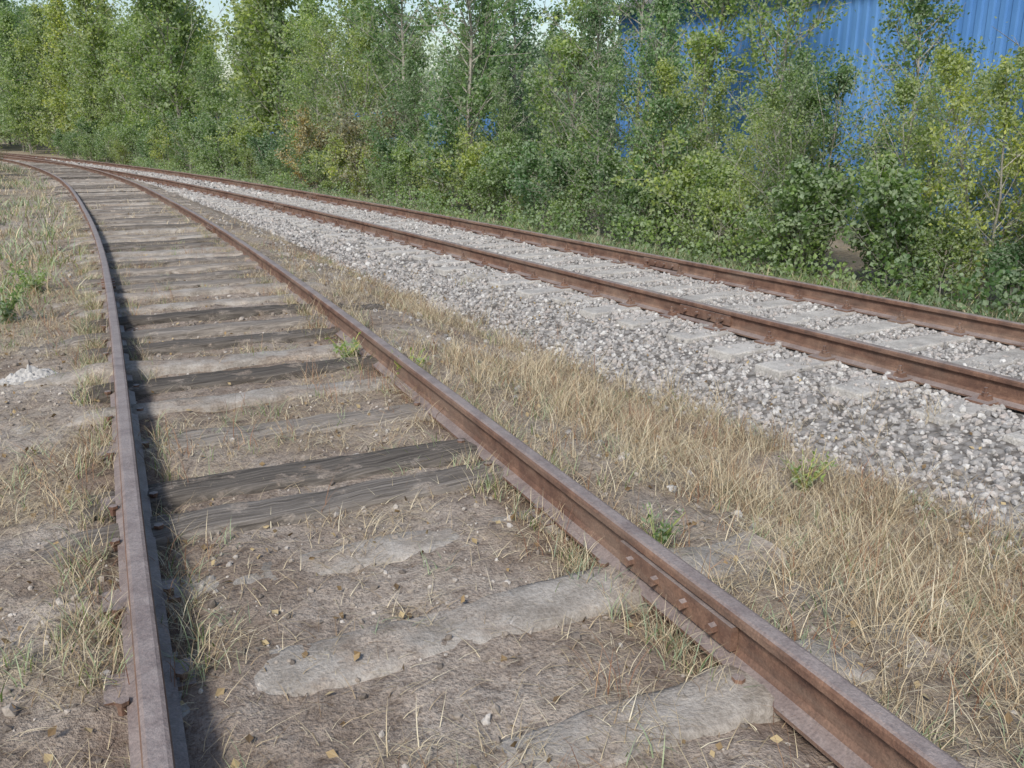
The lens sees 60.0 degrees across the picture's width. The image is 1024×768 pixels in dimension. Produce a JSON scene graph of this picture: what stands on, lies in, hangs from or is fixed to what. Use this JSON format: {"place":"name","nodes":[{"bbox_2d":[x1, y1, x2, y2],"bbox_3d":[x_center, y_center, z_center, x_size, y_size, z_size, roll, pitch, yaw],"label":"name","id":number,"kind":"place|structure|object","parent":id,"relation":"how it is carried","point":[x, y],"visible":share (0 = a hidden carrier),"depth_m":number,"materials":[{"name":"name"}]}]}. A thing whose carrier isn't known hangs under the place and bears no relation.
{"place":"outdoors","nodes":[
{"label":"outdoors","id":0,"kind":"place"},
{"bbox_2d":[8,0,629,115],"label":"sky","id":1,"kind":"structure","parent":0,"point":[218,6],"materials":[{"name":"white"}]},
{"bbox_2d":[0,138,1023,767],"bbox_3d":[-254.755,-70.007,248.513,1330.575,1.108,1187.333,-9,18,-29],"label":"ground","id":2,"kind":"structure","parent":0,"point":[456,680],"depth_m":3.19,"materials":[{"name":"soil"}]},
{"bbox_2d":[0,267,29,323],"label":"weed plant","id":3,"kind":"object","parent":2,"relation":"on","point":[9,309],"visible":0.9,"depth_m":7.09,"materials":[{"name":"green plant"}]},
{"bbox_2d":[0,0,52,151],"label":"poplar tree","id":4,"kind":"object","parent":2,"relation":"on","point":[5,4],"visible":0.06,"depth_m":64.03,"materials":[{"name":"green plant"}]},
{"bbox_2d":[0,6,54,153],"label":"poplar tree","id":5,"kind":"object","parent":2,"relation":"on","point":[7,21],"visible":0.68,"depth_m":59.15,"materials":[{"name":"green plant"}]},
{"bbox_2d":[2,258,54,293],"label":"weed plant","id":6,"kind":"object","parent":2,"relation":"on","point":[29,274],"visible":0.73,"depth_m":8.48,"materials":[{"name":"green plant"}]},
{"bbox_2d":[0,364,57,385],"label":"gravel pile","id":7,"kind":"object","parent":2,"relation":"on","point":[22,375],"visible":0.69,"depth_m":5.56,"materials":[{"name":"white gravel"}]},
{"bbox_2d":[0,2,67,155],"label":"poplar tree","id":8,"kind":"object","parent":2,"relation":"on","point":[35,98],"visible":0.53,"depth_m":56.83,"materials":[{"name":"green plant"}]},
{"bbox_2d":[18,0,84,152],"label":"poplar tree","id":9,"kind":"object","parent":2,"relation":"on","point":[52,19],"visible":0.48,"depth_m":54.21,"materials":[{"name":"green plant"}]},
{"bbox_2d":[30,0,128,152],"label":"poplar tree","id":10,"kind":"object","parent":2,"relation":"on","point":[91,30],"visible":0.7,"depth_m":47.42,"materials":[{"name":"green plant"}]},
{"bbox_2d":[57,115,103,160],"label":"shrub","id":11,"kind":"object","parent":2,"relation":"on","point":[89,128],"visible":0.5,"depth_m":48.36,"materials":[{"name":"green plant"}]},
{"bbox_2d":[73,136,99,160],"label":"shrub","id":12,"kind":"object","parent":2,"relation":"on","point":[83,151],"visible":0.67,"depth_m":46.49,"materials":[{"name":"green plant"}]},
{"bbox_2d":[80,122,117,163],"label":"shrub","id":13,"kind":"object","parent":2,"relation":"on","point":[98,134],"visible":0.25,"depth_m":44.47,"materials":[{"name":"green plant"}]},
{"bbox_2d":[68,0,137,120],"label":"poplar tree","id":14,"kind":"object","parent":2,"relation":"on","point":[109,16],"visible":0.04,"depth_m":50.48,"materials":[{"name":"green plant"}]},
{"bbox_2d":[83,39,138,161],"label":"poplar tree","id":15,"kind":"object","parent":2,"relation":"on","point":[103,91],"visible":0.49,"depth_m":46.05,"materials":[{"name":"green plant"}]},
{"bbox_2d":[106,137,131,164],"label":"shrub","id":16,"kind":"object","parent":2,"relation":"on","point":[121,151],"visible":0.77,"depth_m":42.76,"materials":[{"name":"green plant"}]},
{"bbox_2d":[112,121,146,166],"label":"shrub","id":17,"kind":"object","parent":2,"relation":"on","point":[126,131],"visible":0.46,"depth_m":41.79,"materials":[{"name":"green plant"}]},
{"bbox_2d":[93,1,188,140],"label":"poplar tree","id":18,"kind":"object","parent":2,"relation":"on","point":[157,99],"visible":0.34,"depth_m":41.70,"materials":[{"name":"green plant"}]},
{"bbox_2d":[121,116,177,167],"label":"shrub","id":19,"kind":"object","parent":2,"relation":"on","point":[150,126],"visible":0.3,"depth_m":39.76,"materials":[{"name":"green plant"}]},
{"bbox_2d":[108,2,196,160],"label":"poplar tree","id":20,"kind":"object","parent":2,"relation":"on","point":[127,77],"visible":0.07,"depth_m":44.46,"materials":[{"name":"green plant"}]},
{"bbox_2d":[144,120,181,168],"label":"shrub","id":21,"kind":"object","parent":2,"relation":"on","point":[157,139],"visible":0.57,"depth_m":38.18,"materials":[{"name":"green plant"}]},
{"bbox_2d":[96,0,230,167],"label":"poplar tree","id":22,"kind":"object","parent":2,"relation":"on","point":[169,37],"visible":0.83,"depth_m":39.16,"materials":[{"name":"green plant"}]},
{"bbox_2d":[138,109,218,171],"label":"shrub","id":23,"kind":"object","parent":2,"relation":"on","point":[179,119],"visible":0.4,"depth_m":36.45,"materials":[{"name":"green plant"}]},
{"bbox_2d":[153,0,232,119],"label":"poplar tree","id":24,"kind":"object","parent":2,"relation":"on","point":[207,27],"visible":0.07,"depth_m":49.81,"materials":[{"name":"green plant"}]},
{"bbox_2d":[171,117,222,173],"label":"shrub","id":25,"kind":"object","parent":2,"relation":"on","point":[195,135],"visible":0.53,"depth_m":34.05,"materials":[{"name":"green plant"}]},
{"bbox_2d":[189,132,228,176],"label":"shrub","id":26,"kind":"object","parent":2,"relation":"on","point":[204,158],"visible":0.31,"depth_m":32.41,"materials":[{"name":"green plant"}]},
{"bbox_2d":[183,44,244,133],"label":"poplar tree","id":27,"kind":"object","parent":2,"relation":"on","point":[205,58],"visible":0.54,"depth_m":37.79,"materials":[{"name":"green plant"}]},
{"bbox_2d":[186,108,245,176],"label":"shrub","id":28,"kind":"object","parent":2,"relation":"on","point":[211,128],"visible":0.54,"depth_m":31.88,"materials":[{"name":"green plant"}]},
{"bbox_2d":[215,134,246,177],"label":"shrub","id":29,"kind":"object","parent":2,"relation":"on","point":[225,147],"visible":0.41,"depth_m":31.24,"materials":[{"name":"green plant"}]},
{"bbox_2d":[204,109,272,180],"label":"shrub","id":30,"kind":"object","parent":2,"relation":"on","point":[255,130],"visible":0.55,"depth_m":30.26,"materials":[{"name":"green plant"}]},
{"bbox_2d":[197,0,289,153],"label":"poplar tree","id":31,"kind":"object","parent":2,"relation":"on","point":[215,107],"visible":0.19,"depth_m":34.73,"materials":[{"name":"green plant"}]},
{"bbox_2d":[235,145,260,180],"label":"shrub","id":32,"kind":"object","parent":2,"relation":"on","point":[246,160],"visible":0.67,"depth_m":30.02,"materials":[{"name":"green plant"}]},
{"bbox_2d":[238,130,288,182],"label":"shrub","id":33,"kind":"object","parent":2,"relation":"on","point":[261,146],"visible":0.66,"depth_m":29.19,"materials":[{"name":"green plant"}]},
{"bbox_2d":[250,150,281,182],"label":"shrub","id":34,"kind":"object","parent":2,"relation":"on","point":[268,163],"visible":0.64,"depth_m":28.48,"materials":[{"name":"green plant"}]},
{"bbox_2d":[205,0,334,161],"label":"poplar tree","id":35,"kind":"object","parent":2,"relation":"on","point":[268,10],"visible":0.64,"depth_m":31.82,"materials":[{"name":"green plant"}]},
{"bbox_2d":[266,138,311,185],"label":"shrub","id":36,"kind":"object","parent":2,"relation":"on","point":[282,142],"visible":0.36,"depth_m":26.75,"materials":[{"name":"green plant"}]},
{"bbox_2d":[256,0,359,159],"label":"poplar tree","id":37,"kind":"object","parent":2,"relation":"on","point":[308,10],"visible":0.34,"depth_m":29.73,"materials":[{"name":"green plant"}]},
{"bbox_2d":[268,17,347,189],"bbox_3d":[-5.659,-8.114,26.004,2.268,4.966,2.177,5,17,16],"label":"poplar tree","id":38,"kind":"object","parent":2,"relation":"on","point":[302,81],"visible":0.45,"depth_m":25.68,"materials":[{"name":"green plant"}]},
{"bbox_2d":[1,0,616,156],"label":"distant trees","id":39,"kind":"object","parent":2,"relation":"on","point":[435,61],"visible":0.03,"depth_m":67.15,"materials":[{"name":"green plant"}]},
{"bbox_2d":[274,101,343,190],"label":"dry shrub","id":40,"kind":"object","parent":2,"relation":"on","point":[306,132],"visible":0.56,"depth_m":25.45,"materials":[{"name":"green plant"}]},
{"bbox_2d":[291,146,328,190],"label":"shrub","id":41,"kind":"object","parent":2,"relation":"on","point":[305,170],"visible":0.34,"depth_m":25.51,"materials":[{"name":"green plant"}]},
{"bbox_2d":[292,147,334,192],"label":"shrub","id":42,"kind":"object","parent":2,"relation":"on","point":[324,182],"visible":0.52,"depth_m":24.71,"materials":[{"name":"green plant"}]},
{"bbox_2d":[310,120,370,195],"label":"shrub","id":43,"kind":"object","parent":2,"relation":"on","point":[335,167],"visible":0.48,"depth_m":23.29,"materials":[{"name":"green plant"}]},
{"bbox_2d":[281,10,400,192],"bbox_3d":[-4.282,-7.808,25.099,3.548,4.992,3.160,5,17,17],"label":"willow tree","id":44,"kind":"object","parent":2,"relation":"on","point":[358,82],"visible":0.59,"depth_m":24.42,"materials":[{"name":"green plant"}]},
{"bbox_2d":[325,332,360,357],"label":"weed plant","id":45,"kind":"object","parent":2,"relation":"on","point":[345,344],"visible":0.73,"depth_m":5.98,"materials":[{"name":"green plant"}]},
{"bbox_2d":[313,88,427,197],"bbox_3d":[-3.576,-6.179,23.113,2.903,2.902,2.507,-13,20,-37],"label":"dry shrub","id":46,"kind":"object","parent":2,"relation":"on","point":[353,126],"visible":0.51,"depth_m":22.75,"materials":[{"name":"green plant"}]},
{"bbox_2d":[344,0,397,138],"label":"poplar tree","id":47,"kind":"object","parent":2,"relation":"on","point":[363,13],"visible":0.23,"depth_m":28.14,"materials":[{"name":"green plant"}]},
{"bbox_2d":[322,0,422,112],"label":"poplar tree","id":48,"kind":"object","parent":2,"relation":"on","point":[347,26],"visible":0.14,"depth_m":37.27,"materials":[{"name":"green plant"}]},
{"bbox_2d":[353,135,398,199],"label":"shrub","id":49,"kind":"object","parent":2,"relation":"on","point":[367,179],"visible":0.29,"depth_m":22.43,"materials":[{"name":"green plant"}]},
{"bbox_2d":[354,162,404,203],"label":"shrub","id":50,"kind":"object","parent":2,"relation":"on","point":[389,176],"visible":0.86,"depth_m":20.71,"materials":[{"name":"green plant"}]},
{"bbox_2d":[319,0,452,198],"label":"poplar tree","id":51,"kind":"object","parent":2,"relation":"on","point":[413,50],"visible":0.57,"depth_m":22.04,"materials":[{"name":"green plant"}]},
{"bbox_2d":[360,124,416,202],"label":"shrub","id":52,"kind":"object","parent":2,"relation":"on","point":[384,148],"visible":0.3,"depth_m":21.37,"materials":[{"name":"green plant"}]},
{"bbox_2d":[354,0,447,183],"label":"poplar tree","id":53,"kind":"object","parent":2,"relation":"on","point":[399,40],"visible":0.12,"depth_m":25.32,"materials":[{"name":"green plant"}]},
{"bbox_2d":[380,134,450,207],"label":"shrub","id":54,"kind":"object","parent":2,"relation":"on","point":[404,158],"visible":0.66,"depth_m":20.17,"materials":[{"name":"green plant"}]},
{"bbox_2d":[393,57,441,198],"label":"poplar tree","id":55,"kind":"object","parent":2,"relation":"on","point":[409,65],"visible":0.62,"depth_m":21.01,"materials":[{"name":"green plant"}]},
{"bbox_2d":[406,134,469,212],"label":"shrub","id":56,"kind":"object","parent":2,"relation":"on","point":[423,171],"visible":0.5,"depth_m":18.77,"materials":[{"name":"green plant"}]},
{"bbox_2d":[417,125,502,216],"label":"shrub","id":57,"kind":"object","parent":2,"relation":"on","point":[471,156],"visible":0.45,"depth_m":17.79,"materials":[{"name":"green plant"}]},
{"bbox_2d":[387,0,542,212],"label":"poplar tree","id":58,"kind":"object","parent":2,"relation":"on","point":[476,92],"visible":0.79,"depth_m":18.37,"materials":[{"name":"green plant"}]},
{"bbox_2d":[437,21,493,144],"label":"poplar tree","id":59,"kind":"object","parent":2,"relation":"on","point":[466,54],"visible":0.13,"depth_m":23.89,"materials":[{"name":"green plant"}]},
{"bbox_2d":[437,0,509,205],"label":"poplar tree","id":60,"kind":"object","parent":2,"relation":"on","point":[479,62],"visible":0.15,"depth_m":19.97,"materials":[{"name":"green plant"}]},
{"bbox_2d":[454,166,505,217],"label":"shrub","id":61,"kind":"object","parent":2,"relation":"on","point":[476,195],"visible":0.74,"depth_m":17.36,"materials":[{"name":"green plant"}]},
{"bbox_2d":[0,153,965,767],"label":"railway track","id":62,"kind":"structure","parent":2,"relation":"on","point":[838,719],"depth_m":3.40,"materials":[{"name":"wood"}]},
{"bbox_2d":[479,65,533,216],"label":"poplar tree","id":63,"kind":"object","parent":2,"relation":"on","point":[504,136],"visible":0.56,"depth_m":17.50,"materials":[{"name":"green plant"}]},
{"bbox_2d":[0,153,1023,446],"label":"railway track","id":64,"kind":"structure","parent":2,"relation":"on","point":[976,387],"depth_m":8.24,"materials":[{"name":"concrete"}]},
{"bbox_2d":[0,219,1023,767],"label":"pebbles","id":65,"kind":"object","parent":2,"relation":"on","point":[10,709],"visible":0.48,"depth_m":3.64,"materials":[{"name":"stone"}]},
{"bbox_2d":[0,242,1023,767],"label":"fallen leaves","id":66,"kind":"object","parent":2,"relation":"on","point":[330,752],"visible":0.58,"depth_m":3.35,"materials":[{"name":"brown plant"}]},
{"bbox_2d":[475,136,553,223],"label":"shrub","id":67,"kind":"object","parent":2,"relation":"on","point":[500,160],"visible":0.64,"depth_m":16.70,"materials":[{"name":"green plant"}]},
{"bbox_2d":[458,0,581,163],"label":"poplar tree","id":68,"kind":"object","parent":2,"relation":"on","point":[523,29],"visible":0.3,"depth_m":21.91,"materials":[{"name":"green plant"}]},
{"bbox_2d":[17,157,1023,553],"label":"ballast gravel","id":69,"kind":"structure","parent":2,"relation":"on","point":[825,413],"depth_m":6.98,"materials":[{"name":"grey gravel"}]},
{"bbox_2d":[507,4,585,208],"bbox_3d":[0.815,-6.163,20.090,2.043,4.473,1.960,0,16,-1],"label":"poplar tree","id":70,"kind":"object","parent":2,"relation":"on","point":[558,20],"visible":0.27,"depth_m":19.82,"materials":[{"name":"green plant"}]},
{"bbox_2d":[497,140,600,232],"bbox_3d":[0.622,-3.400,15.558,1.860,1.755,1.773,-7,18,-23],"label":"shrub","id":71,"kind":"object","parent":2,"relation":"on","point":[529,164],"visible":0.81,"depth_m":15.18,"materials":[{"name":"green plant"}]},
{"bbox_2d":[115,156,1023,322],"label":"verge weeds","id":72,"kind":"object","parent":2,"relation":"on","point":[867,287],"visible":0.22,"depth_m":11.08,"materials":[{"name":"green plant"}]},
{"bbox_2d":[532,168,608,234],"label":"shrub","id":73,"kind":"object","parent":2,"relation":"on","point":[586,182],"visible":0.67,"depth_m":14.81,"materials":[{"name":"green plant"}]},
{"bbox_2d":[515,0,633,222],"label":"poplar tree","id":74,"kind":"object","parent":2,"relation":"on","point":[567,45],"visible":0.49,"depth_m":15.87,"materials":[{"name":"green plant"}]},
{"bbox_2d":[532,0,653,235],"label":"poplar tree","id":75,"kind":"object","parent":2,"relation":"on","point":[600,112],"visible":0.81,"depth_m":14.24,"materials":[{"name":"green plant"}]},
{"bbox_2d":[559,159,630,240],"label":"shrub","id":76,"kind":"object","parent":2,"relation":"on","point":[606,210],"visible":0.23,"depth_m":14.52,"materials":[{"name":"green plant"}]},
{"bbox_2d":[562,130,666,244],"bbox_3d":[1.836,-2.909,13.745,1.664,1.976,1.924,6,17,19],"label":"shrub","id":77,"kind":"object","parent":2,"relation":"on","point":[609,163],"visible":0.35,"depth_m":13.57,"materials":[{"name":"green plant"}]},
{"bbox_2d":[564,0,704,193],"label":"poplar tree","id":78,"kind":"object","parent":2,"relation":"on","point":[637,4],"visible":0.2,"depth_m":18.23,"materials":[{"name":"green plant"}]},
{"bbox_2d":[603,172,684,245],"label":"shrub","id":79,"kind":"object","parent":2,"relation":"on","point":[630,196],"visible":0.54,"depth_m":13.10,"materials":[{"name":"green plant"}]},
{"bbox_2d":[606,0,712,249],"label":"poplar tree","id":80,"kind":"object","parent":2,"relation":"on","point":[665,16],"visible":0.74,"depth_m":12.94,"materials":[{"name":"green plant"}]},
{"bbox_2d":[640,501,685,546],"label":"weed plant","id":81,"kind":"object","parent":2,"relation":"on","point":[665,537],"visible":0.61,"depth_m":3.29,"materials":[{"name":"green plant"}]},
{"bbox_2d":[611,125,736,254],"bbox_3d":[2.321,-2.694,12.778,2.090,1.993,1.580,-2,16,-8],"label":"shrub","id":82,"kind":"object","parent":2,"relation":"on","point":[684,160],"visible":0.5,"depth_m":12.44,"materials":[{"name":"green plant"}]},
{"bbox_2d":[616,53,742,245],"bbox_3d":[2.517,-3.442,13.469,1.833,2.890,2.195,0,16,0],"label":"willow tree","id":83,"kind":"object","parent":2,"relation":"on","point":[715,113],"visible":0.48,"depth_m":12.81,"materials":[{"name":"green plant"}]},
{"bbox_2d":[630,147,755,256],"bbox_3d":[2.723,-2.322,12.057,1.477,1.754,1.708,-14,21,-39],"label":"shrub","id":84,"kind":"object","parent":2,"relation":"on","point":[702,182],"visible":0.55,"depth_m":11.95,"materials":[{"name":"green plant"}]},
{"bbox_2d":[647,0,770,219],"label":"poplar tree","id":85,"kind":"object","parent":2,"relation":"on","point":[706,44],"visible":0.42,"depth_m":16.13,"materials":[{"name":"green plant"}]},
{"bbox_2d":[686,169,764,266],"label":"shrub","id":86,"kind":"object","parent":2,"relation":"on","point":[721,197],"visible":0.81,"depth_m":11.42,"materials":[{"name":"green plant"}]},
{"bbox_2d":[682,92,817,257],"bbox_3d":[3.264,-2.837,12.256,1.794,2.362,1.498,5,17,17],"label":"willow tree","id":87,"kind":"object","parent":2,"relation":"on","point":[738,143],"visible":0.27,"depth_m":12.15,"materials":[{"name":"green plant"}]},
{"bbox_2d":[702,62,851,273],"bbox_3d":[3.298,-2.561,10.939,1.855,2.610,1.652,-15,22,-42],"label":"willow tree","id":88,"kind":"object","parent":2,"relation":"on","point":[810,99],"visible":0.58,"depth_m":10.45,"materials":[{"name":"green plant"}]},
{"bbox_2d":[699,0,855,218],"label":"poplar tree","id":89,"kind":"object","parent":2,"relation":"on","point":[777,35],"visible":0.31,"depth_m":14.84,"materials":[{"name":"green plant"}]},
{"bbox_2d":[721,154,868,279],"bbox_3d":[3.401,-1.906,10.577,1.684,1.666,1.766,9,18,28],"label":"shrub","id":90,"kind":"object","parent":2,"relation":"on","point":[804,186],"visible":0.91,"depth_m":10.25,"materials":[{"name":"green plant"}]},
{"bbox_2d":[734,160,865,262],"bbox_3d":[3.641,-2.067,11.273,1.675,1.580,1.597,3,16,11],"label":"shrub","id":91,"kind":"object","parent":2,"relation":"on","point":[766,202],"visible":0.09,"depth_m":11.27,"materials":[{"name":"green plant"}]},
{"bbox_2d":[778,448,837,492],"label":"weed plant","id":92,"kind":"object","parent":2,"relation":"on","point":[795,478],"visible":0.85,"depth_m":4.51,"materials":[{"name":"green plant"}]},
{"bbox_2d":[612,0,1023,242],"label":"warehouse","id":93,"kind":"structure","parent":2,"relation":"on","point":[853,30],"depth_m":15.97,"materials":[{"name":"blue metal"}]},
{"bbox_2d":[740,39,900,273],"bbox_3d":[3.978,-2.729,11.024,1.847,2.919,2.074,-6,17,-21],"label":"willow tree","id":94,"kind":"object","parent":2,"relation":"on","point":[844,82],"visible":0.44,"depth_m":10.62,"materials":[{"name":"green plant"}]},
{"bbox_2d":[841,207,930,284],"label":"shrub","id":95,"kind":"object","parent":2,"relation":"on","point":[859,246],"visible":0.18,"depth_m":10.26,"materials":[{"name":"green plant"}]},
{"bbox_2d":[816,150,1004,291],"bbox_3d":[4.232,-1.633,9.507,1.735,1.717,1.819,-5,17,-18],"label":"shrub","id":96,"kind":"object","parent":2,"relation":"on","point":[900,191],"visible":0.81,"depth_m":9.33,"materials":[{"name":"green plant"}]},
{"bbox_2d":[846,0,992,249],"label":"poplar tree","id":97,"kind":"object","parent":2,"relation":"on","point":[922,10],"visible":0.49,"depth_m":12.62,"materials":[{"name":"green plant"}]},
{"bbox_2d":[837,51,1020,278],"bbox_3d":[4.606,-2.294,9.838,1.900,2.674,1.692,0,16,0],"label":"willow tree","id":98,"kind":"object","parent":2,"relation":"on","point":[907,88],"visible":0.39,"depth_m":9.81,"materials":[{"name":"green plant"}]},
{"bbox_2d":[903,209,986,307],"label":"shrub","id":99,"kind":"object","parent":2,"relation":"on","point":[932,248],"visible":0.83,"depth_m":8.87,"materials":[{"name":"green plant"}]},
{"bbox_2d":[912,37,1023,307],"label":"willow tree","id":100,"kind":"object","parent":2,"relation":"on","point":[1007,121],"visible":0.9,"depth_m":8.56,"materials":[{"name":"green plant"}]},
{"bbox_2d":[942,45,1023,303],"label":"willow tree","id":101,"kind":"object","parent":2,"relation":"on","point":[1019,49],"visible":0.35,"depth_m":9.02,"materials":[{"name":"green plant"}]},
{"bbox_2d":[977,16,1023,235],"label":"poplar tree","id":102,"kind":"object","parent":2,"relation":"on","point":[981,38],"visible":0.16,"depth_m":10.83,"materials":[{"name":"green plant"}]},
{"bbox_2d":[981,235,1023,312],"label":"shrub","id":103,"kind":"object","parent":2,"relation":"on","point":[1005,261],"visible":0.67,"depth_m":8.67,"materials":[{"name":"green plant"}]},
{"bbox_2d":[0,160,1023,767],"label":"dry grass","id":104,"kind":"structure","parent":0,"point":[892,586],"depth_m":3.86,"materials":[{"name":"beige plant"}]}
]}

